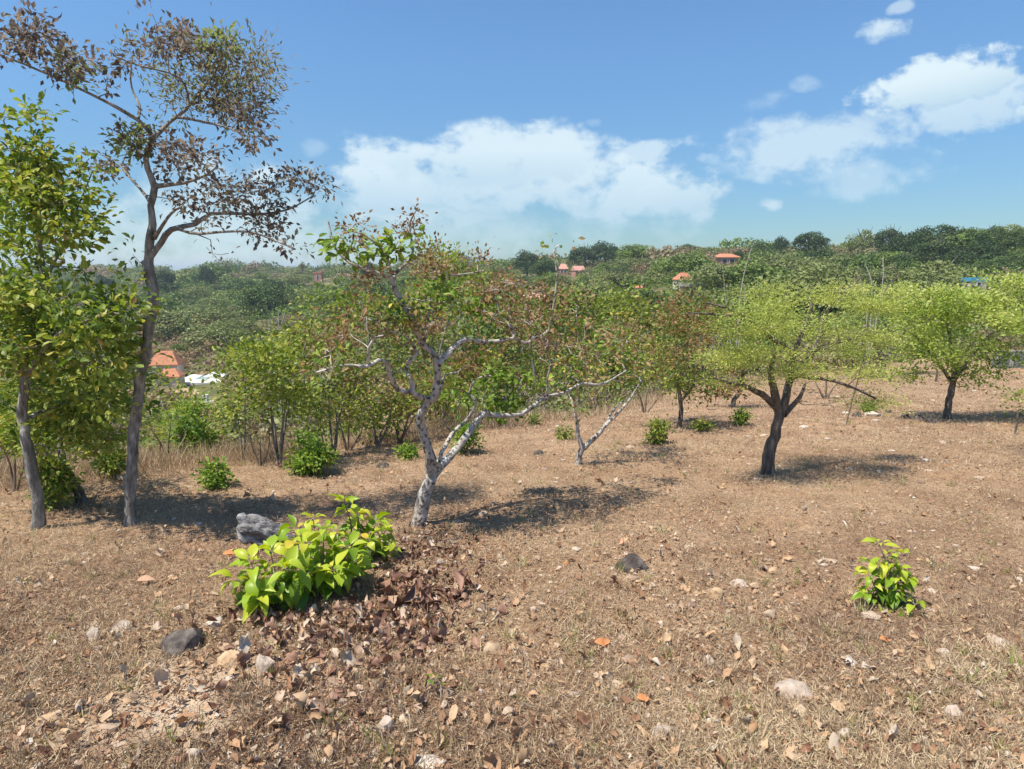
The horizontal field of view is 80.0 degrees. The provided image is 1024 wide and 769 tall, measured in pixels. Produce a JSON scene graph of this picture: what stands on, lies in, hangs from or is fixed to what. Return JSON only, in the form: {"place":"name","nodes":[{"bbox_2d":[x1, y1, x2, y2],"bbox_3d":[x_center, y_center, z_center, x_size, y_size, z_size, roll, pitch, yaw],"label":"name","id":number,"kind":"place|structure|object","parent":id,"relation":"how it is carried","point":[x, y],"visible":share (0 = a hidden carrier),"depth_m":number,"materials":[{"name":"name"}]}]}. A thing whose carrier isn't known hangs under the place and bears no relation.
{"place":"outdoors","nodes":[
{"label":"outdoors","id":0,"kind":"place"},
{"bbox_2d":[0,347,812,489],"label":"tall dry grass","id":1,"kind":"structure","parent":0,"point":[147,460],"depth_m":9.08,"materials":[{"name":"plant"}]},
{"bbox_2d":[0,254,1023,768],"bbox_3d":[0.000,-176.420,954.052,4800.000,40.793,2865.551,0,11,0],"label":"ground","id":2,"kind":"structure","parent":0,"point":[742,488],"depth_m":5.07,"materials":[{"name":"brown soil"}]},
{"bbox_2d":[0,437,39,491],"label":"bare shrub","id":3,"kind":"object","parent":2,"relation":"on","point":[14,486],"visible":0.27,"depth_m":6.76,"materials":[{"name":"brown plant"}]},
{"bbox_2d":[17,452,88,512],"bbox_3d":[-4.508,0.976,5.991,0.695,0.683,0.490,6,12,28],"label":"bush","id":4,"kind":"object","parent":2,"relation":"on","point":[54,480],"visible":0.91,"depth_m":5.93,"materials":[{"name":"green plant"}]},
{"bbox_2d":[0,362,147,504],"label":"leaning tree","id":5,"kind":"object","parent":2,"relation":"on","point":[82,498],"visible":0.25,"depth_m":6.17,"materials":[{"name":"green plant"}]},
{"bbox_2d":[0,88,173,530],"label":"leafy tree","id":6,"kind":"object","parent":2,"relation":"on","point":[38,193],"visible":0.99,"depth_m":4.89,"materials":[{"name":"green plant"}]},
{"bbox_2d":[79,447,127,479],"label":"bush","id":7,"kind":"object","parent":2,"relation":"on","point":[117,460],"visible":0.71,"depth_m":7.28,"materials":[{"name":"green plant"}]},
{"bbox_2d":[98,362,169,390],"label":"scrub tree","id":8,"kind":"object","parent":2,"relation":"on","point":[151,367],"visible":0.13,"depth_m":69.20,"materials":[{"name":"green plant"}]},
{"bbox_2d":[124,308,197,335],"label":"scrub tree","id":9,"kind":"object","parent":2,"relation":"on","point":[164,319],"visible":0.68,"depth_m":102.42,"materials":[{"name":"green plant"}]},
{"bbox_2d":[155,266,176,290],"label":"hill tree","id":10,"kind":"object","parent":2,"relation":"on","point":[163,275],"visible":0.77,"depth_m":206.08,"materials":[{"name":"green plant"}]},
{"bbox_2d":[148,351,184,373],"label":"house","id":11,"kind":"structure","parent":2,"relation":"on","point":[178,363],"depth_m":81.92,"materials":[{"name":"tile"}]},
{"bbox_2d":[142,411,195,462],"bbox_3d":[-4.819,0.735,8.586,0.652,0.954,1.105,-9,14,-41],"label":"bare shrub","id":12,"kind":"object","parent":2,"relation":"on","point":[160,443],"visible":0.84,"depth_m":8.48,"materials":[{"name":"brown plant"}]},
{"bbox_2d":[156,368,185,387],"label":"house","id":13,"kind":"structure","parent":2,"relation":"on","point":[177,373],"depth_m":76.43,"materials":[{"name":"tile"}]},
{"bbox_2d":[0,0,346,526],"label":"tall tree","id":14,"kind":"object","parent":2,"relation":"on","point":[151,250],"visible":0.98,"depth_m":4.83,"materials":[{"name":"brown plant"}]},
{"bbox_2d":[120,359,243,450],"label":"tree","id":15,"kind":"object","parent":2,"relation":"on","point":[161,434],"visible":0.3,"depth_m":12.12,"materials":[{"name":"green plant"}]},
{"bbox_2d":[159,628,207,657],"bbox_3d":[-1.762,1.430,3.250,0.300,0.271,0.238,-4,11,-21],"label":"stone","id":16,"kind":"object","parent":2,"relation":"on","point":[183,640],"visible":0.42,"depth_m":3.20,"materials":[{"name":"grey stone"}]},
{"bbox_2d":[155,391,224,462],"bbox_3d":[-4.858,0.663,9.083,1.064,1.167,1.113,0,11,0],"label":"bush","id":17,"kind":"object","parent":2,"relation":"on","point":[193,428],"visible":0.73,"depth_m":8.96,"materials":[{"name":"green plant"}]},
{"bbox_2d":[178,286,212,298],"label":"scrub tree","id":18,"kind":"object","parent":2,"relation":"on","point":[196,291],"visible":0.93,"depth_m":180.70,"materials":[{"name":"green plant"}]},
{"bbox_2d":[175,372,225,395],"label":"building","id":19,"kind":"structure","parent":2,"relation":"on","point":[196,379],"depth_m":80.73,"materials":[{"name":"stone"}]},
{"bbox_2d":[194,264,217,291],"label":"hill tree","id":20,"kind":"object","parent":2,"relation":"on","point":[207,274],"visible":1,"depth_m":215.16,"materials":[{"name":"green plant"}]},
{"bbox_2d":[189,456,239,490],"bbox_3d":[-3.330,1.044,6.883,0.526,0.502,0.465,8,13,36],"label":"bush","id":21,"kind":"object","parent":2,"relation":"on","point":[212,476],"visible":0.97,"depth_m":6.84,"materials":[{"name":"green plant"}]},
{"bbox_2d":[185,307,244,328],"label":"scrub tree","id":22,"kind":"object","parent":2,"relation":"on","point":[212,315],"visible":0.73,"depth_m":110.21,"materials":[{"name":"green plant"}]},
{"bbox_2d":[179,322,259,354],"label":"scrub tree","id":23,"kind":"object","parent":2,"relation":"on","point":[222,334],"visible":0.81,"depth_m":91.10,"materials":[{"name":"green plant"}]},
{"bbox_2d":[186,331,268,462],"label":"tree","id":24,"kind":"object","parent":2,"relation":"on","point":[236,410],"visible":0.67,"depth_m":8.55,"materials":[{"name":"green plant"}]},
{"bbox_2d":[216,649,242,668],"bbox_3d":[-1.421,1.433,3.093,0.127,0.168,0.128,9,14,39],"label":"stone","id":25,"kind":"object","parent":2,"relation":"on","point":[227,658],"visible":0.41,"depth_m":3.06,"materials":[{"name":"beige stone"}]},
{"bbox_2d":[206,318,261,334],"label":"scrub tree","id":26,"kind":"object","parent":2,"relation":"on","point":[248,324],"visible":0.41,"depth_m":101.27,"materials":[{"name":"green plant"}]},
{"bbox_2d":[217,278,258,292],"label":"scrub tree","id":27,"kind":"object","parent":2,"relation":"on","point":[241,284],"visible":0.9,"depth_m":192.78,"materials":[{"name":"green plant"}]},
{"bbox_2d":[232,408,274,465],"bbox_3d":[-3.315,0.737,8.047,0.434,0.938,1.007,-10,15,-44],"label":"bare shrub","id":28,"kind":"object","parent":2,"relation":"on","point":[259,462],"visible":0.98,"depth_m":8.19,"materials":[{"name":"brown plant"}]},
{"bbox_2d":[228,282,300,314],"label":"hill tree","id":29,"kind":"object","parent":2,"relation":"on","point":[268,295],"visible":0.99,"depth_m":131.77,"materials":[{"name":"green plant"}]},
{"bbox_2d":[256,655,276,675],"bbox_3d":[-1.230,1.447,3.049,0.108,0.206,0.104,-7,13,-34],"label":"stone","id":30,"kind":"object","parent":2,"relation":"on","point":[262,663],"visible":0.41,"depth_m":3.01,"materials":[{"name":"beige stone"}]},
{"bbox_2d":[236,512,311,547],"bbox_3d":[-1.846,1.202,4.768,0.552,0.489,0.235,-3,11,-17],"label":"rock","id":31,"kind":"object","parent":2,"relation":"on","point":[251,529],"visible":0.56,"depth_m":4.64,"materials":[{"name":"grey stone"}]},
{"bbox_2d":[212,311,344,463],"bbox_3d":[-3.113,0.076,8.435,1.654,2.209,2.806,0,11,0],"label":"tree","id":32,"kind":"object","parent":2,"relation":"on","point":[288,392],"visible":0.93,"depth_m":7.98,"materials":[{"name":"green plant"}]},
{"bbox_2d":[208,512,374,623],"bbox_3d":[-1.290,1.114,3.752,0.691,0.584,0.882,7,13,32],"label":"leafy sprout","id":33,"kind":"object","parent":2,"relation":"on","point":[290,585],"visible":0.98,"depth_m":3.66,"materials":[{"name":"green plant"}]},
{"bbox_2d":[223,311,359,429],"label":"tree","id":34,"kind":"object","parent":2,"relation":"on","point":[302,312],"visible":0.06,"depth_m":22.17,"materials":[{"name":"green plant"}]},
{"bbox_2d":[278,424,342,476],"bbox_3d":[-2.556,0.851,7.671,0.912,0.765,0.761,6,12,31],"label":"bush","id":35,"kind":"object","parent":2,"relation":"on","point":[315,455],"visible":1,"depth_m":7.55,"materials":[{"name":"green plant"}]},
{"bbox_2d":[275,315,402,453],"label":"tree","id":36,"kind":"object","parent":2,"relation":"on","point":[345,393],"visible":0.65,"depth_m":9.42,"materials":[{"name":"green plant"}]},
{"bbox_2d":[152,515,532,737],"bbox_3d":[-0.563,1.316,4.047,1.980,0.467,3.188,5,12,27],"label":"brown leaf pile","id":37,"kind":"object","parent":2,"relation":"on","point":[394,598],"visible":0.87,"depth_m":3.44,"materials":[{"name":"brown plant"}]},
{"bbox_2d":[328,402,370,451],"bbox_3d":[-2.731,0.739,10.469,1.031,1.055,0.780,8,13,38],"label":"bare shrub","id":38,"kind":"object","parent":2,"relation":"on","point":[347,444],"visible":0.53,"depth_m":10.57,"materials":[{"name":"brown plant"}]},
{"bbox_2d":[282,275,427,406],"bbox_3d":[-5.834,-0.784,23.832,6.658,6.905,4.560,9,14,39],"label":"tree","id":39,"kind":"object","parent":2,"relation":"on","point":[345,296],"visible":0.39,"depth_m":22.80,"materials":[{"name":"green plant"}]},
{"bbox_2d":[316,494,401,562],"bbox_3d":[-1.019,1.035,4.340,0.454,0.656,0.726,4,11,19],"label":"leafy sprout","id":40,"kind":"object","parent":2,"relation":"on","point":[375,544],"visible":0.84,"depth_m":4.29,"materials":[{"name":"green plant"}]},
{"bbox_2d":[325,364,452,446],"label":"tree","id":41,"kind":"object","parent":2,"relation":"on","point":[391,397],"visible":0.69,"depth_m":10.81,"materials":[{"name":"green plant"}]},
{"bbox_2d":[326,334,457,375],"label":"scrub tree","id":42,"kind":"object","parent":2,"relation":"on","point":[436,345],"visible":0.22,"depth_m":59.41,"materials":[{"name":"green plant"}]},
{"bbox_2d":[391,437,421,459],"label":"bush","id":43,"kind":"object","parent":2,"relation":"on","point":[410,452],"visible":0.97,"depth_m":8.86,"materials":[{"name":"green plant"}]},
{"bbox_2d":[362,268,473,380],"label":"tree","id":44,"kind":"object","parent":2,"relation":"on","point":[390,341],"visible":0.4,"depth_m":21.77,"materials":[{"name":"green plant"}]},
{"bbox_2d":[392,226,515,378],"bbox_3d":[-2.394,-2.125,25.798,5.183,9.038,6.753,0,11,0],"label":"tree","id":45,"kind":"object","parent":2,"relation":"on","point":[454,253],"visible":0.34,"depth_m":25.08,"materials":[{"name":"green plant"}]},
{"bbox_2d":[398,343,511,430],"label":"tree","id":46,"kind":"object","parent":2,"relation":"on","point":[462,380],"visible":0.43,"depth_m":12.23,"materials":[{"name":"green plant"}]},
{"bbox_2d":[449,420,487,455],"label":"bush","id":47,"kind":"object","parent":2,"relation":"on","point":[461,432],"visible":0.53,"depth_m":9.06,"materials":[{"name":"green plant"}]},
{"bbox_2d":[298,197,648,526],"bbox_3d":[-0.090,-0.144,5.559,1.562,2.879,3.858,10,14,42],"label":"cashew tree","id":48,"kind":"object","parent":2,"relation":"on","point":[434,465],"visible":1,"depth_m":5.05,"materials":[{"name":"green plant"}]},
{"bbox_2d":[440,314,556,361],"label":"scrub tree","id":49,"kind":"object","parent":2,"relation":"on","point":[481,331],"visible":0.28,"depth_m":61.39,"materials":[{"name":"green plant"}]},
{"bbox_2d":[464,326,557,401],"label":"tree","id":50,"kind":"object","parent":2,"relation":"on","point":[517,365],"visible":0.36,"depth_m":32.94,"materials":[{"name":"green plant"}]},
{"bbox_2d":[0,368,1023,768],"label":"leaf litter","id":51,"kind":"object","parent":2,"relation":"on","point":[232,734],"visible":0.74,"depth_m":3.03,"materials":[{"name":"brown plant"}]},
{"bbox_2d":[0,235,1023,462],"bbox_3d":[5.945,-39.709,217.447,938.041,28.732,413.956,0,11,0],"label":"scrub","id":52,"kind":"object","parent":2,"relation":"on","point":[867,256],"visible":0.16,"depth_m":91.71,"materials":[{"name":"green plant"}]},
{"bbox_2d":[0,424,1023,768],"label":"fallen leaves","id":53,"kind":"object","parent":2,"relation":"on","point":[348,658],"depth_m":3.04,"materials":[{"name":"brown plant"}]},
{"bbox_2d":[0,390,1023,768],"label":"pebbles","id":54,"kind":"object","parent":2,"relation":"on","point":[334,680],"visible":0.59,"depth_m":3.54,"materials":[{"name":"beige stone"}]},
{"bbox_2d":[505,249,538,275],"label":"hill tree","id":55,"kind":"object","parent":2,"relation":"on","point":[526,259],"visible":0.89,"depth_m":183.70,"materials":[{"name":"green plant"}]},
{"bbox_2d":[469,271,617,397],"bbox_3d":[1.541,-1.508,26.592,6.399,6.765,5.763,10,15,44],"label":"tree","id":56,"kind":"object","parent":2,"relation":"on","point":[561,296],"visible":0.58,"depth_m":25.71,"materials":[{"name":"green plant"}]},
{"bbox_2d":[528,253,558,275],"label":"hill tree","id":57,"kind":"object","parent":2,"relation":"on","point":[544,262],"visible":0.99,"depth_m":175.73,"materials":[{"name":"green plant"}]},
{"bbox_2d":[502,303,607,394],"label":"tree","id":58,"kind":"object","parent":2,"relation":"on","point":[547,358],"visible":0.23,"depth_m":34.77,"materials":[{"name":"green plant"}]},
{"bbox_2d":[567,243,597,266],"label":"hill tree","id":59,"kind":"object","parent":2,"relation":"on","point":[580,253],"visible":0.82,"depth_m":194.10,"materials":[{"name":"green plant"}]},
{"bbox_2d":[566,283,631,306],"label":"scrub tree","id":60,"kind":"object","parent":2,"relation":"on","point":[601,286],"visible":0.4,"depth_m":104.70,"materials":[{"name":"green plant"}]},
{"bbox_2d":[585,240,618,263],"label":"hill tree","id":61,"kind":"object","parent":2,"relation":"on","point":[603,250],"visible":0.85,"depth_m":192.49,"materials":[{"name":"green plant"}]},
{"bbox_2d":[543,309,665,464],"bbox_3d":[1.413,0.020,8.607,1.567,2.143,2.370,4,11,19],"label":"cashew tree","id":62,"kind":"object","parent":2,"relation":"on","point":[583,447],"visible":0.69,"depth_m":8.27,"materials":[{"name":"green plant"}]},
{"bbox_2d":[591,268,630,289],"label":"hill tree","id":63,"kind":"object","parent":2,"relation":"on","point":[612,276],"visible":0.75,"depth_m":117.45,"materials":[{"name":"green plant"}]},
{"bbox_2d":[557,302,694,389],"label":"tree","id":64,"kind":"object","parent":2,"relation":"on","point":[613,354],"visible":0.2,"depth_m":29.69,"materials":[{"name":"green plant"}]},
{"bbox_2d":[562,275,701,386],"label":"tree","id":65,"kind":"object","parent":2,"relation":"on","point":[642,312],"visible":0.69,"depth_m":26.36,"materials":[{"name":"green plant"}]},
{"bbox_2d":[615,553,648,574],"bbox_3d":[0.865,1.312,4.370,0.218,0.239,0.202,-5,12,-26],"label":"stone","id":66,"kind":"object","parent":2,"relation":"on","point":[630,561],"visible":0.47,"depth_m":4.31,"materials":[{"name":"grey stone"}]},
{"bbox_2d":[614,244,660,260],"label":"scrub tree","id":67,"kind":"object","parent":2,"relation":"on","point":[628,251],"visible":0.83,"depth_m":165.92,"materials":[{"name":"green plant"}]},
{"bbox_2d":[642,414,674,444],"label":"bush","id":68,"kind":"object","parent":2,"relation":"on","point":[659,430],"visible":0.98,"depth_m":10.09,"materials":[{"name":"green plant"}]},
{"bbox_2d":[615,296,751,427],"bbox_3d":[3.307,-0.423,12.324,2.881,2.663,2.719,-7,13,-35],"label":"round tree","id":69,"kind":"object","parent":2,"relation":"on","point":[675,379],"visible":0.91,"depth_m":12.03,"materials":[{"name":"green plant"}]},
{"bbox_2d":[653,251,713,273],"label":"scrub tree","id":70,"kind":"object","parent":2,"relation":"on","point":[696,261],"visible":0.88,"depth_m":113.53,"materials":[{"name":"green plant"}]},
{"bbox_2d":[666,287,730,309],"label":"scrub tree","id":71,"kind":"object","parent":2,"relation":"on","point":[704,293],"visible":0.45,"depth_m":62.06,"materials":[{"name":"green plant"}]},
{"bbox_2d":[655,280,744,380],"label":"tree","id":72,"kind":"object","parent":2,"relation":"on","point":[697,308],"visible":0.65,"depth_m":25.43,"materials":[{"name":"green plant"}]},
{"bbox_2d":[679,262,744,289],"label":"scrub tree","id":73,"kind":"object","parent":2,"relation":"on","point":[709,273],"visible":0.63,"depth_m":86.35,"materials":[{"name":"green plant"}]},
{"bbox_2d":[696,340,768,406],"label":"leaning tree","id":74,"kind":"object","parent":2,"relation":"on","point":[733,402],"visible":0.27,"depth_m":15.96,"materials":[{"name":"green plant"}]},
{"bbox_2d":[728,406,753,425],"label":"bush","id":75,"kind":"object","parent":2,"relation":"on","point":[741,416],"visible":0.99,"depth_m":12.53,"materials":[{"name":"green plant"}]},
{"bbox_2d":[715,259,794,287],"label":"scrub tree","id":76,"kind":"object","parent":2,"relation":"on","point":[752,271],"visible":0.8,"depth_m":83.05,"materials":[{"name":"green plant"}]},
{"bbox_2d":[772,678,813,702],"bbox_3d":[1.300,1.444,2.815,0.191,0.177,0.162,0,11,0],"label":"stone","id":77,"kind":"object","parent":2,"relation":"on","point":[795,687],"visible":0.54,"depth_m":2.77,"materials":[{"name":"beige stone"}]},
{"bbox_2d":[672,274,932,475],"bbox_3d":[3.561,-0.051,7.383,3.874,2.548,2.230,-4,11,-20],"label":"spreading tree","id":78,"kind":"object","parent":2,"relation":"on","point":[782,408],"visible":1,"depth_m":7.12,"materials":[{"name":"green plant"}]},
{"bbox_2d":[742,265,867,318],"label":"scrub tree","id":79,"kind":"object","parent":2,"relation":"on","point":[792,280],"visible":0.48,"depth_m":59.58,"materials":[{"name":"green plant"}]},
{"bbox_2d":[773,256,847,273],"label":"scrub tree","id":80,"kind":"object","parent":2,"relation":"on","point":[784,262],"visible":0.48,"depth_m":99.65,"materials":[{"name":"green plant"}]},
{"bbox_2d":[790,230,830,250],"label":"hill tree","id":81,"kind":"object","parent":2,"relation":"on","point":[815,241],"visible":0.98,"depth_m":154.44,"materials":[{"name":"green plant"}]},
{"bbox_2d":[783,265,853,285],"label":"scrub tree","id":82,"kind":"object","parent":2,"relation":"on","point":[834,271],"visible":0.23,"depth_m":72.61,"materials":[{"name":"green plant"}]},
{"bbox_2d":[805,263,867,282],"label":"scrub tree","id":83,"kind":"object","parent":2,"relation":"on","point":[852,272],"visible":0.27,"depth_m":79.06,"materials":[{"name":"green plant"}]},
{"bbox_2d":[845,227,881,251],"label":"hill tree","id":84,"kind":"object","parent":2,"relation":"on","point":[857,241],"visible":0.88,"depth_m":145.15,"materials":[{"name":"green plant"}]},
{"bbox_2d":[861,268,907,282],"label":"scrub tree","id":85,"kind":"object","parent":2,"relation":"on","point":[877,273],"visible":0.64,"depth_m":89.17,"materials":[{"name":"green plant"}]},
{"bbox_2d":[850,537,924,616],"bbox_3d":[2.254,1.182,3.637,0.396,0.510,0.347,0,11,0],"label":"shrub","id":86,"kind":"object","parent":2,"relation":"on","point":[892,596],"visible":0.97,"depth_m":3.65,"materials":[{"name":"green plant"}]},
{"bbox_2d":[821,279,957,377],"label":"round tree","id":87,"kind":"object","parent":2,"relation":"on","point":[899,287],"visible":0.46,"depth_m":28.16,"materials":[{"name":"green plant"}]},
{"bbox_2d":[872,224,906,250],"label":"hill tree","id":88,"kind":"object","parent":2,"relation":"on","point":[886,235],"visible":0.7,"depth_m":140.55,"materials":[{"name":"green plant"}]},
{"bbox_2d":[869,251,910,267],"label":"scrub tree","id":89,"kind":"object","parent":2,"relation":"on","point":[886,256],"visible":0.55,"depth_m":107.39,"materials":[{"name":"green plant"}]},
{"bbox_2d":[878,235,914,255],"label":"hill tree","id":90,"kind":"object","parent":2,"relation":"on","point":[899,244],"visible":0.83,"depth_m":114.14,"materials":[{"name":"green plant"}]},
{"bbox_2d":[884,251,926,266],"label":"hill tree","id":91,"kind":"object","parent":2,"relation":"on","point":[903,257],"visible":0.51,"depth_m":102.12,"materials":[{"name":"green plant"}]},
{"bbox_2d":[902,225,936,248],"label":"hill tree","id":92,"kind":"object","parent":2,"relation":"on","point":[921,235],"visible":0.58,"depth_m":120.70,"materials":[{"name":"green plant"}]},
{"bbox_2d":[910,237,959,262],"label":"hill tree","id":93,"kind":"object","parent":2,"relation":"on","point":[936,249],"visible":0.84,"depth_m":104.21,"materials":[{"name":"green plant"}]},
{"bbox_2d":[898,272,972,299],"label":"scrub tree","id":94,"kind":"object","parent":2,"relation":"on","point":[948,278],"visible":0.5,"depth_m":63.25,"materials":[{"name":"green plant"}]},
{"bbox_2d":[893,256,982,284],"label":"hill tree","id":95,"kind":"object","parent":2,"relation":"on","point":[932,269],"visible":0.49,"depth_m":72.67,"materials":[{"name":"green plant"}]},
{"bbox_2d":[856,269,1023,418],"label":"round tree","id":96,"kind":"object","parent":2,"relation":"on","point":[967,301],"visible":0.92,"depth_m":12.74,"materials":[{"name":"green plant"}]},
{"bbox_2d":[920,223,968,249],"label":"hill tree","id":97,"kind":"object","parent":2,"relation":"on","point":[948,230],"visible":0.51,"depth_m":115.79,"materials":[{"name":"green plant"}]},
{"bbox_2d":[933,249,985,266],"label":"hill tree","id":98,"kind":"object","parent":2,"relation":"on","point":[962,257],"visible":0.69,"depth_m":96.83,"materials":[{"name":"green plant"}]},
{"bbox_2d":[958,227,997,249],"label":"hill tree","id":99,"kind":"object","parent":2,"relation":"on","point":[984,233],"visible":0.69,"depth_m":110.69,"materials":[{"name":"green plant"}]},
{"bbox_2d":[958,239,1007,259],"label":"hill tree","id":100,"kind":"object","parent":2,"relation":"on","point":[987,250],"visible":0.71,"depth_m":99.97,"materials":[{"name":"green plant"}]},
{"bbox_2d":[972,270,1023,420],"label":"flowering tree","id":101,"kind":"object","parent":2,"relation":"on","point":[1012,315],"visible":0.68,"depth_m":12.69,"materials":[{"name":"green plant"}]},
{"bbox_2d":[974,284,1023,340],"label":"round tree","id":102,"kind":"object","parent":2,"relation":"on","point":[1020,315],"visible":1,"depth_m":8.53,"materials":[{"name":"green plant"}]},
{"bbox_2d":[978,254,1023,270],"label":"hill tree","id":103,"kind":"object","parent":2,"relation":"on","point":[994,260],"visible":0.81,"depth_m":91.90,"materials":[{"name":"green plant"}]},
{"bbox_2d":[998,226,1023,250],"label":"hill tree","id":104,"kind":"object","parent":2,"relation":"on","point":[1016,238],"visible":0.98,"depth_m":111.45,"materials":[{"name":"green plant"}]},
{"bbox_2d":[0,0,1023,271],"label":"sky","id":105,"kind":"structure","parent":0,"point":[659,124],"materials":[{"name":"blue"}]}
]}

